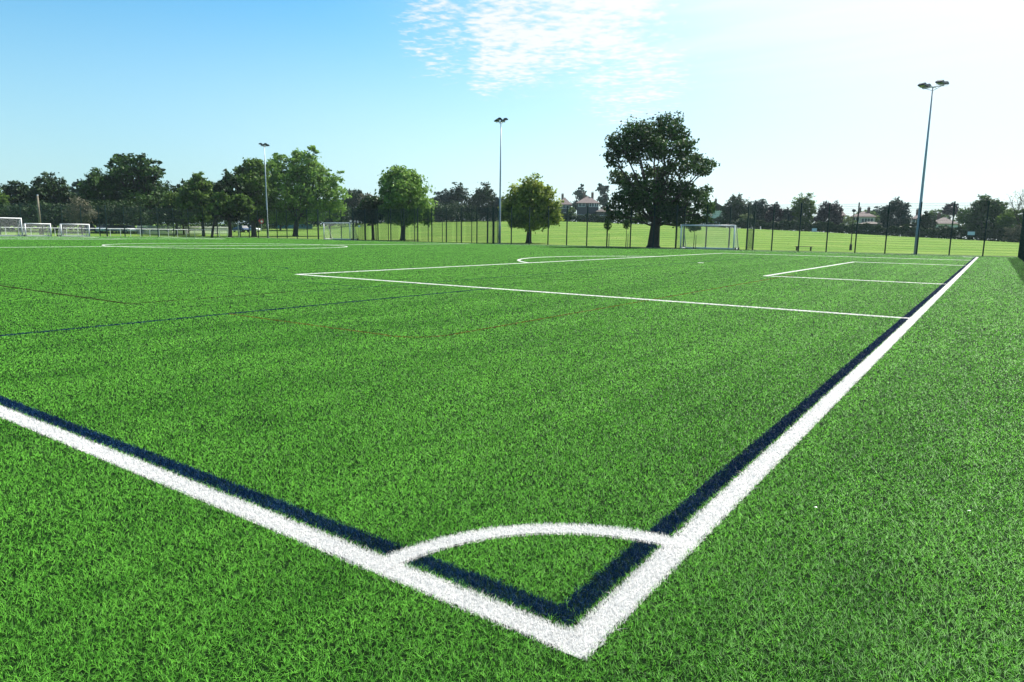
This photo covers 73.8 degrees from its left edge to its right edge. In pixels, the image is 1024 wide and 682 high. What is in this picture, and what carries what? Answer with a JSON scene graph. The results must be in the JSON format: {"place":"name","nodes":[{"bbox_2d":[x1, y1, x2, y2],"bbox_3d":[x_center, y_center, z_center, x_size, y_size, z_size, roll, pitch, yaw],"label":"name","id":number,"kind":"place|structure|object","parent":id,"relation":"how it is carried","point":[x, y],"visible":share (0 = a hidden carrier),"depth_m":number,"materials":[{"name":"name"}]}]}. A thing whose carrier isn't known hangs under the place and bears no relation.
{"place":"outdoors","nodes":[
{"label":"outdoors","id":0,"kind":"place"},
{"bbox_2d":[1,220,1018,256],"bbox_3d":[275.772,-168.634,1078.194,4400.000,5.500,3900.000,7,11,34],"label":"park ground","id":1,"kind":"structure","parent":0,"point":[505,230],"depth_m":114.19,"materials":[{"name":"green plant"}]},
{"bbox_2d":[0,188,10,226],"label":"tree","id":2,"kind":"object","parent":1,"relation":"on","point":[3,198],"visible":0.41,"depth_m":117.92,"materials":[{"name":"green plant"}]},
{"bbox_2d":[0,180,32,229],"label":"tree","id":3,"kind":"object","parent":1,"relation":"on","point":[18,192],"visible":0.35,"depth_m":125.20,"materials":[{"name":"green plant"}]},
{"bbox_2d":[36,195,41,234],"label":"wooden pole","id":4,"kind":"object","parent":1,"relation":"on","point":[39,218],"visible":0.95,"depth_m":103.88,"materials":[{"name":"brown wood"}]},
{"bbox_2d":[0,200,78,227],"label":"undergrowth","id":5,"kind":"object","parent":1,"relation":"on","point":[6,209],"visible":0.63,"depth_m":117.00,"materials":[{"name":"green plant"}]},
{"bbox_2d":[24,171,77,230],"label":"tree","id":6,"kind":"object","parent":1,"relation":"on","point":[56,189],"visible":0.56,"depth_m":124.67,"materials":[{"name":"green plant"}]},
{"bbox_2d":[68,178,83,226],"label":"tree","id":7,"kind":"object","parent":1,"relation":"on","point":[74,185],"visible":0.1,"depth_m":141.77,"materials":[{"name":"green plant"}]},
{"bbox_2d":[62,196,97,229],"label":"bush","id":8,"kind":"object","parent":1,"relation":"on","point":[82,211],"visible":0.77,"depth_m":114.58,"materials":[{"name":"green plant"}]},
{"bbox_2d":[84,224,95,232],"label":"parked car","id":9,"kind":"object","parent":1,"relation":"on","point":[91,225],"visible":0.37,"depth_m":119.19,"materials":[{"name":"blue paint"}]},
{"bbox_2d":[76,167,118,231],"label":"broadleaf tree","id":10,"kind":"object","parent":1,"relation":"on","point":[92,188],"visible":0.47,"depth_m":123.42,"materials":[{"name":"green plant"}]},
{"bbox_2d":[95,225,105,232],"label":"parked car","id":11,"kind":"object","parent":1,"relation":"on","point":[96,230],"visible":0.47,"depth_m":117.31,"materials":[{"name":"black paint"}]},
{"bbox_2d":[67,197,150,232],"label":"undergrowth","id":12,"kind":"object","parent":1,"relation":"on","point":[118,206],"visible":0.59,"depth_m":120.22,"materials":[{"name":"green plant"}]},
{"bbox_2d":[105,225,116,232],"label":"parked car","id":13,"kind":"object","parent":1,"relation":"on","point":[111,226],"visible":0.5,"depth_m":119.73,"materials":[{"name":"grey paint"}]},
{"bbox_2d":[1,227,227,236],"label":"spectator rail","id":14,"kind":"object","parent":1,"relation":"on","point":[120,230],"visible":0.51,"depth_m":103.47,"materials":[{"name":"white metal"}]},
{"bbox_2d":[112,225,123,232],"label":"parked car","id":15,"kind":"object","parent":1,"relation":"on","point":[120,226],"visible":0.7,"depth_m":121.67,"materials":[{"name":"white paint"}]},
{"bbox_2d":[123,225,137,232],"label":"parked car","id":16,"kind":"object","parent":1,"relation":"on","point":[132,229],"visible":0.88,"depth_m":120.70,"materials":[{"name":"white paint"}]},
{"bbox_2d":[100,153,169,231],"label":"oak tree","id":17,"kind":"object","parent":1,"relation":"on","point":[142,185],"visible":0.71,"depth_m":127.06,"materials":[{"name":"green plant"}]},
{"bbox_2d":[154,180,178,225],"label":"broadleaf tree","id":18,"kind":"object","parent":1,"relation":"on","point":[170,188],"visible":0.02,"depth_m":138.81,"materials":[{"name":"green plant"}]},
{"bbox_2d":[161,191,182,234],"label":"broadleaf tree","id":19,"kind":"object","parent":1,"relation":"on","point":[168,198],"visible":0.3,"depth_m":122.73,"materials":[{"name":"green plant"}]},
{"bbox_2d":[145,202,212,234],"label":"undergrowth","id":20,"kind":"object","parent":1,"relation":"on","point":[159,211],"visible":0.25,"depth_m":122.18,"materials":[{"name":"green plant"}]},
{"bbox_2d":[172,178,187,231],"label":"broadleaf tree","id":21,"kind":"object","parent":1,"relation":"on","point":[178,185],"visible":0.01,"depth_m":131.85,"materials":[{"name":"green plant"}]},
{"bbox_2d":[137,225,227,233],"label":"picket fence","id":22,"kind":"object","parent":1,"relation":"on","point":[180,231],"visible":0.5,"depth_m":126.33,"materials":[{"name":"white"}]},
{"bbox_2d":[172,171,214,235],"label":"broadleaf tree","id":23,"kind":"object","parent":1,"relation":"on","point":[196,189],"visible":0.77,"depth_m":118.26,"materials":[{"name":"green plant"}]},
{"bbox_2d":[208,186,224,233],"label":"broadleaf tree","id":24,"kind":"object","parent":1,"relation":"on","point":[217,219],"visible":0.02,"depth_m":135.83,"materials":[{"name":"green plant"}]},
{"bbox_2d":[0,217,436,230],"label":"hedge","id":25,"kind":"object","parent":1,"relation":"on","point":[209,224],"visible":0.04,"depth_m":153.82,"materials":[{"name":"green plant"}]},
{"bbox_2d":[209,168,246,236],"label":"broadleaf tree","id":26,"kind":"object","parent":1,"relation":"on","point":[228,183],"visible":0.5,"depth_m":109.97,"materials":[{"name":"green plant"}]},
{"bbox_2d":[205,190,256,236],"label":"shrubby tree","id":27,"kind":"object","parent":1,"relation":"on","point":[233,205],"visible":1,"depth_m":104.71,"materials":[{"name":"green plant"}]},
{"bbox_2d":[233,225,248,231],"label":"parked car","id":28,"kind":"object","parent":1,"relation":"on","point":[243,226],"visible":0.52,"depth_m":153.49,"materials":[{"name":"white paint"}]},
{"bbox_2d":[230,157,277,236],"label":"broadleaf tree","id":29,"kind":"object","parent":1,"relation":"on","point":[250,175],"visible":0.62,"depth_m":118.19,"materials":[{"name":"green plant"}]},
{"bbox_2d":[259,143,269,237],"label":"floodlight","id":30,"kind":"object","parent":1,"relation":"on","point":[264,145],"visible":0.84,"depth_m":108.97,"materials":[{"name":"metal"}]},
{"bbox_2d":[249,204,314,229],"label":"tree","id":31,"kind":"object","parent":1,"relation":"on","point":[283,223],"visible":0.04,"depth_m":176.16,"materials":[{"name":"green plant"}]},
{"bbox_2d":[270,224,312,228],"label":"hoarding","id":32,"kind":"object","parent":1,"relation":"on","point":[303,227],"visible":0.34,"depth_m":193.18,"materials":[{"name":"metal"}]},
{"bbox_2d":[259,145,351,235],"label":"sycamore tree","id":33,"kind":"object","parent":1,"relation":"on","point":[304,174],"visible":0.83,"depth_m":124.54,"materials":[{"name":"green plant"}]},
{"bbox_2d":[310,197,351,227],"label":"tree","id":34,"kind":"object","parent":1,"relation":"on","point":[349,209],"visible":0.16,"depth_m":188.84,"materials":[{"name":"green plant"}]},
{"bbox_2d":[342,188,365,225],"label":"tree","id":35,"kind":"object","parent":1,"relation":"on","point":[353,202],"visible":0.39,"depth_m":203.95,"materials":[{"name":"green plant"}]},
{"bbox_2d":[358,192,378,224],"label":"tree","id":36,"kind":"object","parent":1,"relation":"on","point":[369,194],"visible":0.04,"depth_m":200.59,"materials":[{"name":"green plant"}]},
{"bbox_2d":[350,195,391,239],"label":"tree","id":37,"kind":"object","parent":1,"relation":"on","point":[372,202],"visible":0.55,"depth_m":101.18,"materials":[{"name":"green plant"}]},
{"bbox_2d":[374,164,437,239],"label":"maple tree","id":38,"kind":"object","parent":1,"relation":"on","point":[405,189],"visible":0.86,"depth_m":98.75,"materials":[{"name":"green plant"}]},
{"bbox_2d":[431,189,456,212],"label":"tree","id":39,"kind":"object","parent":1,"relation":"on","point":[446,196],"visible":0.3,"depth_m":217.85,"materials":[{"name":"green plant"}]},
{"bbox_2d":[432,200,480,221],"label":"tree","id":40,"kind":"object","parent":1,"relation":"on","point":[452,206],"visible":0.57,"depth_m":211.22,"materials":[{"name":"green plant"}]},
{"bbox_2d":[448,182,470,205],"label":"tree","id":41,"kind":"object","parent":1,"relation":"on","point":[459,197],"visible":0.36,"depth_m":218.45,"materials":[{"name":"green plant"}]},
{"bbox_2d":[466,181,496,218],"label":"tree","id":42,"kind":"object","parent":1,"relation":"on","point":[484,198],"visible":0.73,"depth_m":215.50,"materials":[{"name":"green plant"}]},
{"bbox_2d":[491,196,505,214],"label":"tree","id":43,"kind":"object","parent":1,"relation":"on","point":[495,204],"visible":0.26,"depth_m":216.35,"materials":[{"name":"green plant"}]},
{"bbox_2d":[494,117,507,243],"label":"floodlight","id":44,"kind":"object","parent":1,"relation":"on","point":[496,121],"visible":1,"depth_m":83.04,"materials":[{"name":"metal"}]},
{"bbox_2d":[497,172,563,242],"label":"lime tree","id":45,"kind":"object","parent":1,"relation":"on","point":[533,193],"visible":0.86,"depth_m":86.91,"materials":[{"name":"green plant"}]},
{"bbox_2d":[560,194,571,217],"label":"house","id":46,"kind":"structure","parent":1,"relation":"on","point":[566,203],"depth_m":226.87,"materials":[{"name":"brick"}]},
{"bbox_2d":[433,212,708,226],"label":"hedge","id":47,"kind":"object","parent":1,"relation":"on","point":[584,219],"visible":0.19,"depth_m":204.41,"materials":[{"name":"green plant"}]},
{"bbox_2d":[568,206,576,221],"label":"shrub","id":48,"kind":"object","parent":1,"relation":"on","point":[571,210],"visible":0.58,"depth_m":209.29,"materials":[{"name":"green plant"}]},
{"bbox_2d":[570,184,587,209],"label":"conifer","id":49,"kind":"object","parent":1,"relation":"on","point":[578,193],"visible":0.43,"depth_m":291.79,"materials":[{"name":"green plant"}]},
{"bbox_2d":[576,193,599,221],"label":"house","id":50,"kind":"structure","parent":1,"relation":"on","point":[585,202],"depth_m":218.82,"materials":[{"name":"brick"}]},
{"bbox_2d":[595,183,609,208],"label":"conifer","id":51,"kind":"object","parent":1,"relation":"on","point":[604,197],"visible":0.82,"depth_m":280.91,"materials":[{"name":"green plant"}]},
{"bbox_2d":[595,207,612,222],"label":"house","id":52,"kind":"structure","parent":1,"relation":"on","point":[599,213],"depth_m":213.66,"materials":[{"name":"brick"}]},
{"bbox_2d":[603,220,611,246],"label":"sapling","id":53,"kind":"object","parent":1,"relation":"on","point":[606,225],"visible":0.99,"depth_m":70.76,"materials":[{"name":"green plant"}]},
{"bbox_2d":[252,237,1009,256],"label":"kerb","id":54,"kind":"structure","parent":1,"relation":"on","point":[759,250],"depth_m":63.17,"materials":[{"name":"concrete"}]},
{"bbox_2d":[599,111,719,247],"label":"oak tree","id":55,"kind":"object","parent":1,"relation":"on","point":[632,142],"visible":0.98,"depth_m":72.03,"materials":[{"name":"green plant"}]},
{"bbox_2d":[690,221,698,248],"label":"sapling","id":56,"kind":"object","parent":1,"relation":"on","point":[694,228],"visible":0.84,"depth_m":70.58,"materials":[{"name":"green plant"}]},
{"bbox_2d":[703,199,722,226],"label":"house","id":57,"kind":"structure","parent":1,"relation":"on","point":[717,212],"depth_m":210.23,"materials":[{"name":"red tile"}]},
{"bbox_2d":[717,193,751,226],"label":"tree","id":58,"kind":"object","parent":1,"relation":"on","point":[739,204],"visible":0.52,"depth_m":185.84,"materials":[{"name":"green plant"}]},
{"bbox_2d":[736,213,752,225],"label":"shrub","id":59,"kind":"object","parent":1,"relation":"on","point":[744,219],"visible":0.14,"depth_m":183.18,"materials":[{"name":"green plant"}]},
{"bbox_2d":[748,199,768,224],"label":"tree","id":60,"kind":"object","parent":1,"relation":"on","point":[762,203],"visible":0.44,"depth_m":189.27,"materials":[{"name":"green plant"}]},
{"bbox_2d":[764,202,784,227],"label":"tree","id":61,"kind":"object","parent":1,"relation":"on","point":[768,218],"visible":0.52,"depth_m":185.10,"materials":[{"name":"green plant"}]},
{"bbox_2d":[779,207,794,228],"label":"tree","id":62,"kind":"object","parent":1,"relation":"on","point":[787,215],"visible":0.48,"depth_m":184.50,"materials":[{"name":"green plant"}]},
{"bbox_2d":[790,192,816,229],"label":"tree","id":63,"kind":"object","parent":1,"relation":"on","point":[809,202],"visible":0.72,"depth_m":182.61,"materials":[{"name":"green plant"}]},
{"bbox_2d":[813,200,843,230],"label":"tree","id":64,"kind":"object","parent":1,"relation":"on","point":[835,216],"visible":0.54,"depth_m":178.61,"materials":[{"name":"green plant"}]},
{"bbox_2d":[838,215,856,232],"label":"shrub","id":65,"kind":"object","parent":1,"relation":"on","point":[847,218],"visible":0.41,"depth_m":190.47,"materials":[{"name":"green plant"}]},
{"bbox_2d":[849,209,855,249],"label":"lamp post","id":66,"kind":"object","parent":1,"relation":"on","point":[853,210],"visible":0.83,"depth_m":69.90,"materials":[{"name":"black metal"}]},
{"bbox_2d":[850,207,876,223],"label":"house","id":67,"kind":"structure","parent":1,"relation":"on","point":[866,216],"depth_m":200.82,"materials":[{"name":"red tile"}]},
{"bbox_2d":[861,218,873,221],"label":"window","id":68,"kind":"structure","parent":67,"relation":"in","point":[866,219],"depth_m":200.19,"materials":[{"name":"white glass"}]},
{"bbox_2d":[709,216,1019,241],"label":"hedge","id":69,"kind":"object","parent":1,"relation":"on","point":[822,229],"visible":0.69,"depth_m":163.86,"materials":[{"name":"green plant"}]},
{"bbox_2d":[854,210,879,222],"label":"tree","id":70,"kind":"object","parent":1,"relation":"on","point":[873,213],"visible":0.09,"depth_m":270.65,"materials":[{"name":"green plant"}]},
{"bbox_2d":[870,206,881,221],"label":"tree","id":71,"kind":"object","parent":1,"relation":"on","point":[877,209],"visible":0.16,"depth_m":276.89,"materials":[{"name":"green plant"}]},
{"bbox_2d":[877,196,912,235],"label":"tree","id":72,"kind":"object","parent":1,"relation":"on","point":[902,206],"visible":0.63,"depth_m":169.36,"materials":[{"name":"green plant"}]},
{"bbox_2d":[911,208,921,224],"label":"house","id":73,"kind":"structure","parent":1,"relation":"on","point":[915,218],"depth_m":201.64,"materials":[{"name":"brick"}]},
{"bbox_2d":[915,210,937,229],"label":"tree","id":74,"kind":"object","parent":1,"relation":"on","point":[924,218],"visible":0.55,"depth_m":168.27,"materials":[{"name":"green plant"}]},
{"bbox_2d":[914,80,948,253],"bbox_3d":[34.903,-14.497,57.718,1.300,14.218,1.924,-5,11,-35],"label":"floodlight","id":75,"kind":"object","parent":1,"relation":"on","point":[923,85],"visible":0.88,"depth_m":57.34,"materials":[{"name":"metal"}]},
{"bbox_2d":[924,209,950,219],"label":"tree","id":76,"kind":"object","parent":1,"relation":"on","point":[934,217],"visible":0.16,"depth_m":267.71,"materials":[{"name":"green plant"}]},
{"bbox_2d":[929,212,959,238],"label":"house","id":77,"kind":"structure","parent":1,"relation":"on","point":[944,222],"depth_m":184.54,"materials":[{"name":"brown tile"}]},
{"bbox_2d":[942,202,959,218],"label":"broadleaf tree","id":78,"kind":"object","parent":1,"relation":"on","point":[947,205],"visible":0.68,"depth_m":248.60,"materials":[{"name":"green plant"}]},
{"bbox_2d":[954,208,967,233],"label":"tree","id":79,"kind":"object","parent":1,"relation":"on","point":[958,216],"visible":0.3,"depth_m":189.66,"materials":[{"name":"green plant"}]},
{"bbox_2d":[958,193,1009,239],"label":"tree","id":80,"kind":"object","parent":1,"relation":"on","point":[981,203],"visible":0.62,"depth_m":153.44,"materials":[{"name":"green plant"}]},
{"bbox_2d":[994,208,1023,240],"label":"tree","id":81,"kind":"object","parent":1,"relation":"on","point":[1005,217],"visible":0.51,"depth_m":147.35,"materials":[{"name":"green plant"}]},
{"bbox_2d":[1002,226,1020,241],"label":"shrub","id":82,"kind":"object","parent":1,"relation":"on","point":[1009,235],"visible":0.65,"depth_m":141.67,"materials":[{"name":"green plant"}]},
{"bbox_2d":[1007,190,1023,224],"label":"tree","id":83,"kind":"object","parent":1,"relation":"on","point":[1020,199],"visible":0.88,"depth_m":57.32,"materials":[{"name":"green plant"}]},
{"bbox_2d":[0,236,1023,681],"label":"artificial turf","id":84,"kind":"structure","parent":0,"point":[430,608],"depth_m":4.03,"materials":[{"name":"green plastic"}]},
{"bbox_2d":[0,217,22,235],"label":"football goal","id":85,"kind":"object","parent":84,"relation":"on","point":[14,226],"visible":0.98,"depth_m":89.30,"materials":[{"name":"white metal"}]},
{"bbox_2d":[21,223,51,235],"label":"goal","id":86,"kind":"object","parent":84,"relation":"on","point":[25,227],"visible":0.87,"depth_m":91.64,"materials":[{"name":"white metal"}]},
{"bbox_2d":[0,203,106,235],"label":"goal bay fence","id":87,"kind":"object","parent":84,"relation":"on","point":[98,213],"visible":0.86,"depth_m":95.12,"materials":[{"name":"teal"}]},
{"bbox_2d":[57,224,89,236],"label":"goal","id":88,"kind":"object","parent":84,"relation":"on","point":[86,231],"visible":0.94,"depth_m":95.64,"materials":[{"name":"white metal"}]},
{"bbox_2d":[0,285,290,303],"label":"brown markings","id":89,"kind":"object","parent":84,"relation":"on","point":[115,301],"visible":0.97,"depth_m":13.56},
{"bbox_2d":[105,205,227,236],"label":"fence","id":90,"kind":"object","parent":84,"relation":"on","point":[173,228],"visible":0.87,"depth_m":104.54,"materials":[{"name":"teal"}]},
{"bbox_2d":[231,209,318,238],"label":"fence","id":91,"kind":"object","parent":84,"relation":"on","point":[266,214],"visible":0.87,"depth_m":106.99,"materials":[{"name":"teal"}]},
{"bbox_2d":[323,222,358,239],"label":"football goal","id":92,"kind":"object","parent":84,"relation":"on","point":[349,229],"visible":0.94,"depth_m":101.07,"materials":[{"name":"white metal"}]},
{"bbox_2d":[318,210,364,239],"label":"goal bay fence","id":93,"kind":"object","parent":84,"relation":"on","point":[341,223],"visible":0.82,"depth_m":101.76,"materials":[{"name":"teal"}]},
{"bbox_2d":[352,207,498,243],"bbox_3d":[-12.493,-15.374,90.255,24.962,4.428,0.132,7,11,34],"label":"fence","id":94,"kind":"object","parent":84,"relation":"on","point":[417,217],"visible":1,"depth_m":89.82,"materials":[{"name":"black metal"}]},
{"bbox_2d":[146,257,760,291],"bbox_3d":[1.435,-3.783,32.527,10.734,0.022,36.322,7,11,34],"label":"field marking line","id":95,"kind":"object","parent":84,"relation":"on","point":[425,282],"visible":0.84,"depth_m":20.13,"materials":[{"name":"paint"}]},
{"bbox_2d":[0,237,975,625],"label":"blue markings","id":96,"kind":"object","parent":84,"relation":"on","point":[774,431],"visible":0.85,"depth_m":3.53,"materials":[{"name":"blue paint"}]},
{"bbox_2d":[0,237,978,660],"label":"white markings","id":97,"kind":"object","parent":84,"relation":"on","point":[600,623],"visible":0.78,"depth_m":3.10,"materials":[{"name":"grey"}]},
{"bbox_2d":[230,275,790,337],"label":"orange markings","id":98,"kind":"object","parent":84,"relation":"on","point":[497,326],"visible":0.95,"depth_m":10.51,"materials":[{"name":"paint"}]},
{"bbox_2d":[493,205,677,247],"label":"fence","id":99,"kind":"object","parent":84,"relation":"on","point":[500,238],"visible":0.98,"depth_m":76.51,"materials":[{"name":"black metal"}]},
{"bbox_2d":[622,219,630,247],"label":"sapling","id":100,"kind":"object","parent":84,"relation":"on","point":[626,224],"visible":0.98,"depth_m":70.48,"materials":[{"name":"green plant"}]},
{"bbox_2d":[680,225,738,249],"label":"football goal","id":101,"kind":"object","parent":84,"relation":"on","point":[734,240],"visible":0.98,"depth_m":69.32,"materials":[{"name":"white metal"}]},
{"bbox_2d":[676,205,755,248],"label":"goal bay fence","id":102,"kind":"object","parent":84,"relation":"on","point":[730,218],"visible":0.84,"depth_m":69.55,"materials":[{"name":"teal"}]},
{"bbox_2d":[745,201,1023,256],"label":"fence","id":103,"kind":"object","parent":84,"relation":"on","point":[887,228],"visible":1,"depth_m":59.27,"materials":[{"name":"black metal"}]},
{"bbox_2d":[1019,219,1023,260],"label":"fence","id":104,"kind":"object","parent":84,"relation":"on","point":[1021,253],"visible":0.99,"depth_m":49.81,"materials":[{"name":"teal"}]},
{"bbox_2d":[0,0,1023,239],"label":"sky","id":105,"kind":"structure","parent":0,"point":[790,98],"materials":[{"name":"blue"}]}
]}

